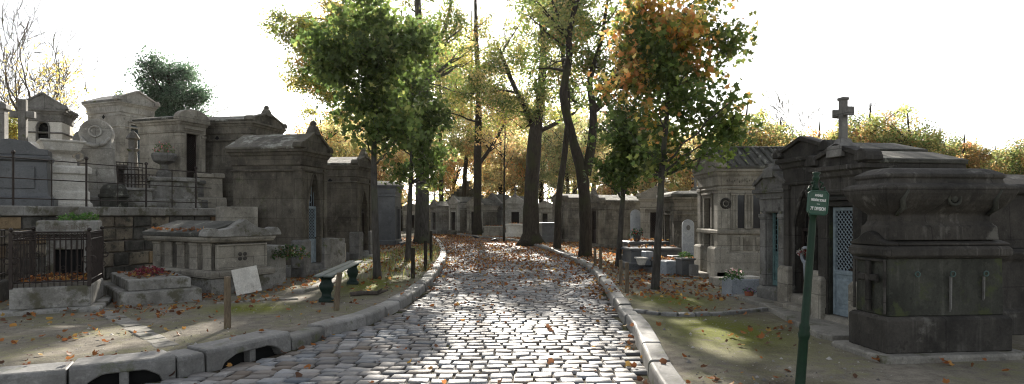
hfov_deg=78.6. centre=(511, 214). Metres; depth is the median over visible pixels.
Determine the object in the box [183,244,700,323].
grass
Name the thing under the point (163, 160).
planter urn
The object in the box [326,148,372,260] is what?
chapel tomb
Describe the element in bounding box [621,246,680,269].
grave
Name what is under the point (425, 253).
wooden post
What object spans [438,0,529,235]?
plane tree
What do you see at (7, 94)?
bare tree
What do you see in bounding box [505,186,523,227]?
chapel tomb
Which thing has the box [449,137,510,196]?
autumn tree
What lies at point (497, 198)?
chapel tomb
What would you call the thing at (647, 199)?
chapel tomb
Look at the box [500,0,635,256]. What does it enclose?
plane tree
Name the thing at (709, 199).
door
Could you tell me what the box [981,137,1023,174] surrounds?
autumn tree
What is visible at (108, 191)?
headstone
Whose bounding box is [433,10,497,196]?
plane tree
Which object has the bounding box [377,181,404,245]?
chapel tomb
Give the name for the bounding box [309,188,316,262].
door
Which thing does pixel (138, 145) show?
door
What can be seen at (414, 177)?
autumn tree
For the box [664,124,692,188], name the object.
autumn tree
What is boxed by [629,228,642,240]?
potted plant
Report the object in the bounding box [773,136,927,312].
chapel tomb
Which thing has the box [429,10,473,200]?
plane tree
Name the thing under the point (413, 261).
wooden post
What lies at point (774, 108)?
bare tree
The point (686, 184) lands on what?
autumn tree
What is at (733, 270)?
flowers
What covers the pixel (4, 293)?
fenced grave
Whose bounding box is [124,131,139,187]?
lantern column
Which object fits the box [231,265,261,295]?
leaning stone
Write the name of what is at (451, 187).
autumn tree
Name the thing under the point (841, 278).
door
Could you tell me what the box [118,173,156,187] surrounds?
iron grave fence
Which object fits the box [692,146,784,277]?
mausoleum
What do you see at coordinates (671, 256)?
granite block
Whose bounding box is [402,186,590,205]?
wood
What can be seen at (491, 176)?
autumn tree
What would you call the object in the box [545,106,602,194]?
autumn tree
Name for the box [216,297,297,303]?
path edging
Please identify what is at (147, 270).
flower bunch
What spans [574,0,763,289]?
maple tree
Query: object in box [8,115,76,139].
autumn tree
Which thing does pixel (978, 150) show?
autumn tree
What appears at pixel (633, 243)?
grave
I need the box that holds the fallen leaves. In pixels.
[0,222,1009,383]
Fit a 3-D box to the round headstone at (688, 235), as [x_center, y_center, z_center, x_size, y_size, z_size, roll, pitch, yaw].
[5.181,0.890,18.400,0.739,1.520,0.499,0,0,8]
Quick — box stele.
[72,119,116,206]
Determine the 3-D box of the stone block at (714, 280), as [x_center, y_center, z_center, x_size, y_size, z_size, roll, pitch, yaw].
[4.709,1.510,14.106,0.389,0.219,0.350,0,0,-10]
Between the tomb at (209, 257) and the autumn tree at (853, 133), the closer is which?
the tomb at (209, 257)
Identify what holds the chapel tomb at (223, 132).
on the terrace ground
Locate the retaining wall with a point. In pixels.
(128, 247)
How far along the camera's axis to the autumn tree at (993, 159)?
49.31 m
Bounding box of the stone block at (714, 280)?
[709,276,725,285]
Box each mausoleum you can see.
[446,181,486,200]
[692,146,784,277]
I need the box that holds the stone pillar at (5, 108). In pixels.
[0,102,11,138]
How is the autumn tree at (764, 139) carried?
on the ground at (744, 358)
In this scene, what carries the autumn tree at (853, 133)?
on the ground at (744, 358)
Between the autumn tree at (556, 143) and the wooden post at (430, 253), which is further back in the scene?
the autumn tree at (556, 143)
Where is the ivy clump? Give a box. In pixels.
[271,244,310,259]
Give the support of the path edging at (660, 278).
on the ground at (744, 358)
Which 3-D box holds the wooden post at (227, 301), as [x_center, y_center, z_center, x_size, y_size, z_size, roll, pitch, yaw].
[-3.996,1.297,8.778,0.092,0.866,0.097,0,0,0]
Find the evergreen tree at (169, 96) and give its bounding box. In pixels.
[111,44,223,116]
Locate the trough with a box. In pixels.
[719,271,759,295]
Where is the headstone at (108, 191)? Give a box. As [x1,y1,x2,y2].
[98,183,129,206]
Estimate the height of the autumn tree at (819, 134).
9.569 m
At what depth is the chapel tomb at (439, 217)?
55.70 m
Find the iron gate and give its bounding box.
[116,161,144,187]
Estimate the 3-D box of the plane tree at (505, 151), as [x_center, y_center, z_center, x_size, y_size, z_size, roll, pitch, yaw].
[-0.679,-3.574,39.662,4.941,10.608,5.936,0,0,-17]
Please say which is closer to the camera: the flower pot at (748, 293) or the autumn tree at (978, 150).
the flower pot at (748, 293)
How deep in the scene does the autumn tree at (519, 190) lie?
64.44 m
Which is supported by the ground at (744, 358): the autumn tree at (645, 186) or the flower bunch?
the autumn tree at (645, 186)
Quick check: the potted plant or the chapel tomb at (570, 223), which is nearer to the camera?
the potted plant
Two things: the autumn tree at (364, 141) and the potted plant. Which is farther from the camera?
the autumn tree at (364, 141)
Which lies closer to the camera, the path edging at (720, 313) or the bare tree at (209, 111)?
the path edging at (720, 313)
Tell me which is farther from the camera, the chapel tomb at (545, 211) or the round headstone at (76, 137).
the chapel tomb at (545, 211)
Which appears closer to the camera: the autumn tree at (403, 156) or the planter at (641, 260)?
the planter at (641, 260)
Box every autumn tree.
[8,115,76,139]
[287,107,356,156]
[295,111,389,170]
[346,115,391,180]
[355,142,414,204]
[405,125,452,197]
[429,151,473,200]
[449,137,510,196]
[455,115,542,197]
[483,115,528,195]
[495,138,555,199]
[502,100,587,202]
[539,113,596,199]
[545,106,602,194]
[570,110,615,192]
[571,145,642,195]
[629,119,680,195]
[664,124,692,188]
[664,128,707,191]
[694,105,791,153]
[767,117,813,145]
[803,121,862,139]
[823,102,925,145]
[855,112,967,157]
[912,128,984,167]
[954,134,1007,173]
[973,147,1020,173]
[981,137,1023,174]
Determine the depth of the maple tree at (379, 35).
15.08 m
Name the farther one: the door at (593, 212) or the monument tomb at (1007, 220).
the door at (593, 212)
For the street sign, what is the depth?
5.39 m
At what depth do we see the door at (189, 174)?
20.31 m
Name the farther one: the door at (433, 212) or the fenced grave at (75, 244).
the door at (433, 212)
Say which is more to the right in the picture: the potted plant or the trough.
the trough
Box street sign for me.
[795,172,828,383]
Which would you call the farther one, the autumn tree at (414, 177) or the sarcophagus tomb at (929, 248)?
the autumn tree at (414, 177)
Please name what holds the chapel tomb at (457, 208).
on the ground at (744, 358)
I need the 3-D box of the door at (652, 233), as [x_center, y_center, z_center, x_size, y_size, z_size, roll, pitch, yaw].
[6.130,0.580,26.593,0.480,1.380,0.085,0,0,18]
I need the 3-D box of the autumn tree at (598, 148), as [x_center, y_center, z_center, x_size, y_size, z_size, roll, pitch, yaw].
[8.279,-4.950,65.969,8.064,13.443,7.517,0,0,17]
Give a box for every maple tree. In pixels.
[283,0,450,278]
[378,52,461,261]
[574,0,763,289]
[581,86,681,267]
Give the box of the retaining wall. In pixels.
[0,205,215,286]
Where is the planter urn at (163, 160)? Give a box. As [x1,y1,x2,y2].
[151,142,176,176]
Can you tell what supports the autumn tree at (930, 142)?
on the ground at (744, 358)
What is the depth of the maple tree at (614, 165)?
18.64 m
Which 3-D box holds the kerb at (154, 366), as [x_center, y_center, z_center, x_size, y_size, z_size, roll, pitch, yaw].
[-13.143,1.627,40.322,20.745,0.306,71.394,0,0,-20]
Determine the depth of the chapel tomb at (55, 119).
21.55 m
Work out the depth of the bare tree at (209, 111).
47.20 m
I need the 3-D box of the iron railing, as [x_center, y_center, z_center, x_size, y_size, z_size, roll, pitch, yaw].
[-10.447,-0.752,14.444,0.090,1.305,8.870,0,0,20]
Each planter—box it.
[634,257,647,264]
[674,250,695,274]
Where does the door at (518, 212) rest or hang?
in the chapel tomb at (514, 203)
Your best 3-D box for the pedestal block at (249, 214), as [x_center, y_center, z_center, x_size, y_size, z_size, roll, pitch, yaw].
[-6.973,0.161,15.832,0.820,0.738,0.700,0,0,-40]
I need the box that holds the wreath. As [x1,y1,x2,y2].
[796,246,806,272]
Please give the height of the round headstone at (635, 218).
1.920 m
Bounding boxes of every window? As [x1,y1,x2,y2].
[736,194,745,228]
[752,194,760,228]
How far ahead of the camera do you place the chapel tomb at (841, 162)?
8.80 m
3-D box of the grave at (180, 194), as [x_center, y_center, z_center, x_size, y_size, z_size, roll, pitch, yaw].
[-10.701,-0.610,19.664,1.500,1.100,1.400,0,0,-35]
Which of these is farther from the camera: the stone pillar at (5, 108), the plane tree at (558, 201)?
the plane tree at (558, 201)
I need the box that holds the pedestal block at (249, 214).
[216,207,257,226]
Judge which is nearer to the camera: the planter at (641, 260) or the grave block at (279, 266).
the grave block at (279, 266)
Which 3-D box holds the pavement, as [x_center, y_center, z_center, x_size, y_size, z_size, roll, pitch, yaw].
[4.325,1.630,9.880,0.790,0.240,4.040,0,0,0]
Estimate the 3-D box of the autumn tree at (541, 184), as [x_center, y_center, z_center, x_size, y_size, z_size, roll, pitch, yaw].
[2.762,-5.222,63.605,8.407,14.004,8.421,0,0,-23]
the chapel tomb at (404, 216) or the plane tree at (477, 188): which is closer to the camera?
the plane tree at (477, 188)
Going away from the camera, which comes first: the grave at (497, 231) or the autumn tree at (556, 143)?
the grave at (497, 231)
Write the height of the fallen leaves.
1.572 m
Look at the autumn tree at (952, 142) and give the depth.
50.09 m
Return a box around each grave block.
[267,244,285,285]
[330,238,344,267]
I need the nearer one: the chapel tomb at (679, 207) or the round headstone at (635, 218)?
the chapel tomb at (679, 207)
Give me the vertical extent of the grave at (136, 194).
0.720 m
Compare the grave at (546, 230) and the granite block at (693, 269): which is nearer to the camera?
the granite block at (693, 269)
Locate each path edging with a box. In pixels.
[92,307,178,347]
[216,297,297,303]
[291,259,372,292]
[623,277,695,279]
[633,307,767,316]
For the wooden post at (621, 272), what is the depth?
14.09 m
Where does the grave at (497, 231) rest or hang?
on the ground at (744, 358)
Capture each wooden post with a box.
[224,276,230,328]
[333,272,341,310]
[411,248,414,277]
[424,240,426,270]
[429,231,432,261]
[593,248,596,264]
[599,248,601,268]
[619,260,622,285]
[625,262,628,292]
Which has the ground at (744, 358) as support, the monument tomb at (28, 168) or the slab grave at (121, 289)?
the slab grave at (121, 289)
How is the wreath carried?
attached to the chapel tomb at (792, 156)
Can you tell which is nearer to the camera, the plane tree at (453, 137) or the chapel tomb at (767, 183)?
the chapel tomb at (767, 183)
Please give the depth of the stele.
17.57 m
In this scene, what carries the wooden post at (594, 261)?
on the ground at (744, 358)
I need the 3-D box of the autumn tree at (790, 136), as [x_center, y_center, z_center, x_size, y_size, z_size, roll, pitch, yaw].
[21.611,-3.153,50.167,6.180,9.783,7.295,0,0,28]
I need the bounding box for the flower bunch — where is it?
[125,265,167,276]
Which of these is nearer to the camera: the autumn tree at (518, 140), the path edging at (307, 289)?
the path edging at (307, 289)
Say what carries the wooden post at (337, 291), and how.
on the ground at (744, 358)
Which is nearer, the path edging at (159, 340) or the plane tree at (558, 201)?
the path edging at (159, 340)
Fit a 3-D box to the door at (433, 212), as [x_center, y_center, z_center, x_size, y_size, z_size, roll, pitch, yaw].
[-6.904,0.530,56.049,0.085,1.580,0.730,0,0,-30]
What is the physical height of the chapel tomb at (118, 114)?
4.609 m
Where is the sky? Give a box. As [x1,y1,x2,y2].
[0,0,1023,204]
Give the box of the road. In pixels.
[153,234,650,383]
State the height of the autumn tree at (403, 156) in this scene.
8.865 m
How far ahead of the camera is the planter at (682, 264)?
16.05 m
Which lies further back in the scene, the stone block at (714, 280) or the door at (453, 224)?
the door at (453, 224)
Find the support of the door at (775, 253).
in the chapel tomb at (767, 183)
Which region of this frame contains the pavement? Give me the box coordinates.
[733,294,848,340]
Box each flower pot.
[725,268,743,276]
[743,286,756,295]
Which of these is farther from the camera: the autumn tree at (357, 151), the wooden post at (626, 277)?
the autumn tree at (357, 151)
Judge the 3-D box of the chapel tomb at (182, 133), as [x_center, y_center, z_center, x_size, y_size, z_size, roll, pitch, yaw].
[-11.073,-1.726,20.472,2.210,3.332,1.250,0,0,20]
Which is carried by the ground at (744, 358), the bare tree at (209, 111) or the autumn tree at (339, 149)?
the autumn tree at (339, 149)
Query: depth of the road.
8.06 m
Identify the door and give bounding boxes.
[39,124,47,138]
[131,126,139,168]
[187,134,195,177]
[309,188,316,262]
[361,211,364,249]
[433,212,434,229]
[452,212,454,229]
[512,212,518,223]
[592,211,595,242]
[650,212,655,238]
[709,199,709,245]
[773,213,777,285]
[802,212,813,292]
[833,207,851,316]
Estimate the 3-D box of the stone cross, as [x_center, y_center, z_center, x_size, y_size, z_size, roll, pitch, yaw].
[-14.874,-1.785,19.023,0.699,3.450,0.649,0,0,-20]
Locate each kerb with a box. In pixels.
[0,231,446,383]
[412,230,686,383]
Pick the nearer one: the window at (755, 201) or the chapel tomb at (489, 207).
the window at (755, 201)
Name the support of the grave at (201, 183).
on the terrace ground
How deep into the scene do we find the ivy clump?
14.00 m
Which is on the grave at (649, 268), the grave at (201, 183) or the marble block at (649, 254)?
the marble block at (649, 254)
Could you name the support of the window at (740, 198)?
in the mausoleum at (728, 230)
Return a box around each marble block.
[641,251,652,264]
[660,260,676,274]
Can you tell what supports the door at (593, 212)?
in the chapel tomb at (605, 213)
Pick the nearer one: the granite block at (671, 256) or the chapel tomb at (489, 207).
the granite block at (671, 256)
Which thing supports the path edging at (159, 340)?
on the ground at (744, 358)
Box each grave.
[0,211,111,316]
[0,229,8,302]
[103,270,201,306]
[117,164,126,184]
[127,188,156,206]
[144,176,201,207]
[193,173,226,207]
[197,180,207,207]
[482,226,502,236]
[505,224,522,236]
[539,222,553,242]
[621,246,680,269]
[622,240,669,257]
[643,259,675,272]
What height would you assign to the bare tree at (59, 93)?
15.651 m
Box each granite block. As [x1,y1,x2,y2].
[667,255,682,259]
[689,264,698,275]
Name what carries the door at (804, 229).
in the chapel tomb at (792, 156)
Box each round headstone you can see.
[72,131,79,165]
[630,209,639,238]
[682,219,693,255]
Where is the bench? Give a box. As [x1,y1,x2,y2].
[313,260,362,301]
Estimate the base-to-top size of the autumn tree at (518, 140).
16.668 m
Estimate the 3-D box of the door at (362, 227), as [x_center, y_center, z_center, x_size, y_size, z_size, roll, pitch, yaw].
[-5.416,0.210,22.460,0.085,2.120,0.680,0,0,6]
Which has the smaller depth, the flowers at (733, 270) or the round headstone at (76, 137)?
the flowers at (733, 270)
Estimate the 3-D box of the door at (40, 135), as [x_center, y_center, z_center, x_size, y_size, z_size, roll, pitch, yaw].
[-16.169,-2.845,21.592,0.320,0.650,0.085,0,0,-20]
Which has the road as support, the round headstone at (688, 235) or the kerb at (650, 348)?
the kerb at (650, 348)
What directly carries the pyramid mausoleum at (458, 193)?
on the ground at (744, 358)
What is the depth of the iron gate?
18.61 m
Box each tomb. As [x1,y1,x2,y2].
[0,138,57,205]
[15,92,78,148]
[36,138,92,206]
[81,91,159,168]
[132,109,209,187]
[142,219,280,294]
[205,105,287,206]
[225,121,332,277]
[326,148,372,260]
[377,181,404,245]
[401,204,414,230]
[429,192,448,233]
[447,196,471,234]
[464,197,498,233]
[487,193,509,225]
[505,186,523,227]
[538,201,552,221]
[550,194,579,242]
[590,188,639,248]
[635,186,667,238]
[656,191,697,252]
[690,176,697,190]
[752,149,785,300]
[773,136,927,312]
[804,97,967,325]
[831,168,1023,363]
[990,174,1023,334]
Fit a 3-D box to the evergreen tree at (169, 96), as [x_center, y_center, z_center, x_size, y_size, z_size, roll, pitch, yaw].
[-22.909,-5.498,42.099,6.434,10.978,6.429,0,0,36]
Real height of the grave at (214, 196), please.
1.300 m
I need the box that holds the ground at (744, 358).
[0,231,1023,383]
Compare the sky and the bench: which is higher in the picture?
the sky
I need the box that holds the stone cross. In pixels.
[9,99,35,141]
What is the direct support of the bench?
on the ground at (744, 358)
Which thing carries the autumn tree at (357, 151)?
on the ground at (744, 358)
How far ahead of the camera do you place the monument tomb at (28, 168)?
15.13 m
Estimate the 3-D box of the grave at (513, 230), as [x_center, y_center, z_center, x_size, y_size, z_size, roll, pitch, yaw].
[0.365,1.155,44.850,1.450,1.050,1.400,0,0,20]
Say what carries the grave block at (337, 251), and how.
on the ground at (744, 358)
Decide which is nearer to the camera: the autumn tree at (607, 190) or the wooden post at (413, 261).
the wooden post at (413, 261)
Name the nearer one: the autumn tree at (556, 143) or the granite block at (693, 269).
the granite block at (693, 269)
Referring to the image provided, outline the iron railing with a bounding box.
[0,150,211,207]
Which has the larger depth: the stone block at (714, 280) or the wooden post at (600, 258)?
the wooden post at (600, 258)
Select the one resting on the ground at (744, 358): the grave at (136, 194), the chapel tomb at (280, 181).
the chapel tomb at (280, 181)
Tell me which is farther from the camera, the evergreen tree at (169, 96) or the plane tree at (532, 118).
the evergreen tree at (169, 96)
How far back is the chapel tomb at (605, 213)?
29.74 m
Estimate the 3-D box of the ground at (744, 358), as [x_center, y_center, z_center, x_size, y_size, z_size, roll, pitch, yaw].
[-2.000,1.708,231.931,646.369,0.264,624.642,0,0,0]
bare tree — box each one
[0,0,126,127]
[0,35,77,121]
[143,63,266,116]
[754,81,907,135]
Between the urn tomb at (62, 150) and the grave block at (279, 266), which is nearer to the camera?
the grave block at (279, 266)
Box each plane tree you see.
[256,0,484,243]
[362,15,434,230]
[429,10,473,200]
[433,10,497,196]
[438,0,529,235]
[440,0,612,245]
[464,69,534,240]
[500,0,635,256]
[508,0,612,248]
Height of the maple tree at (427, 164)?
7.468 m
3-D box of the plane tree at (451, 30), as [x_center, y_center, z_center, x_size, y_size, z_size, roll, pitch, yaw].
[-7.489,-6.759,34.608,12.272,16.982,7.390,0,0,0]

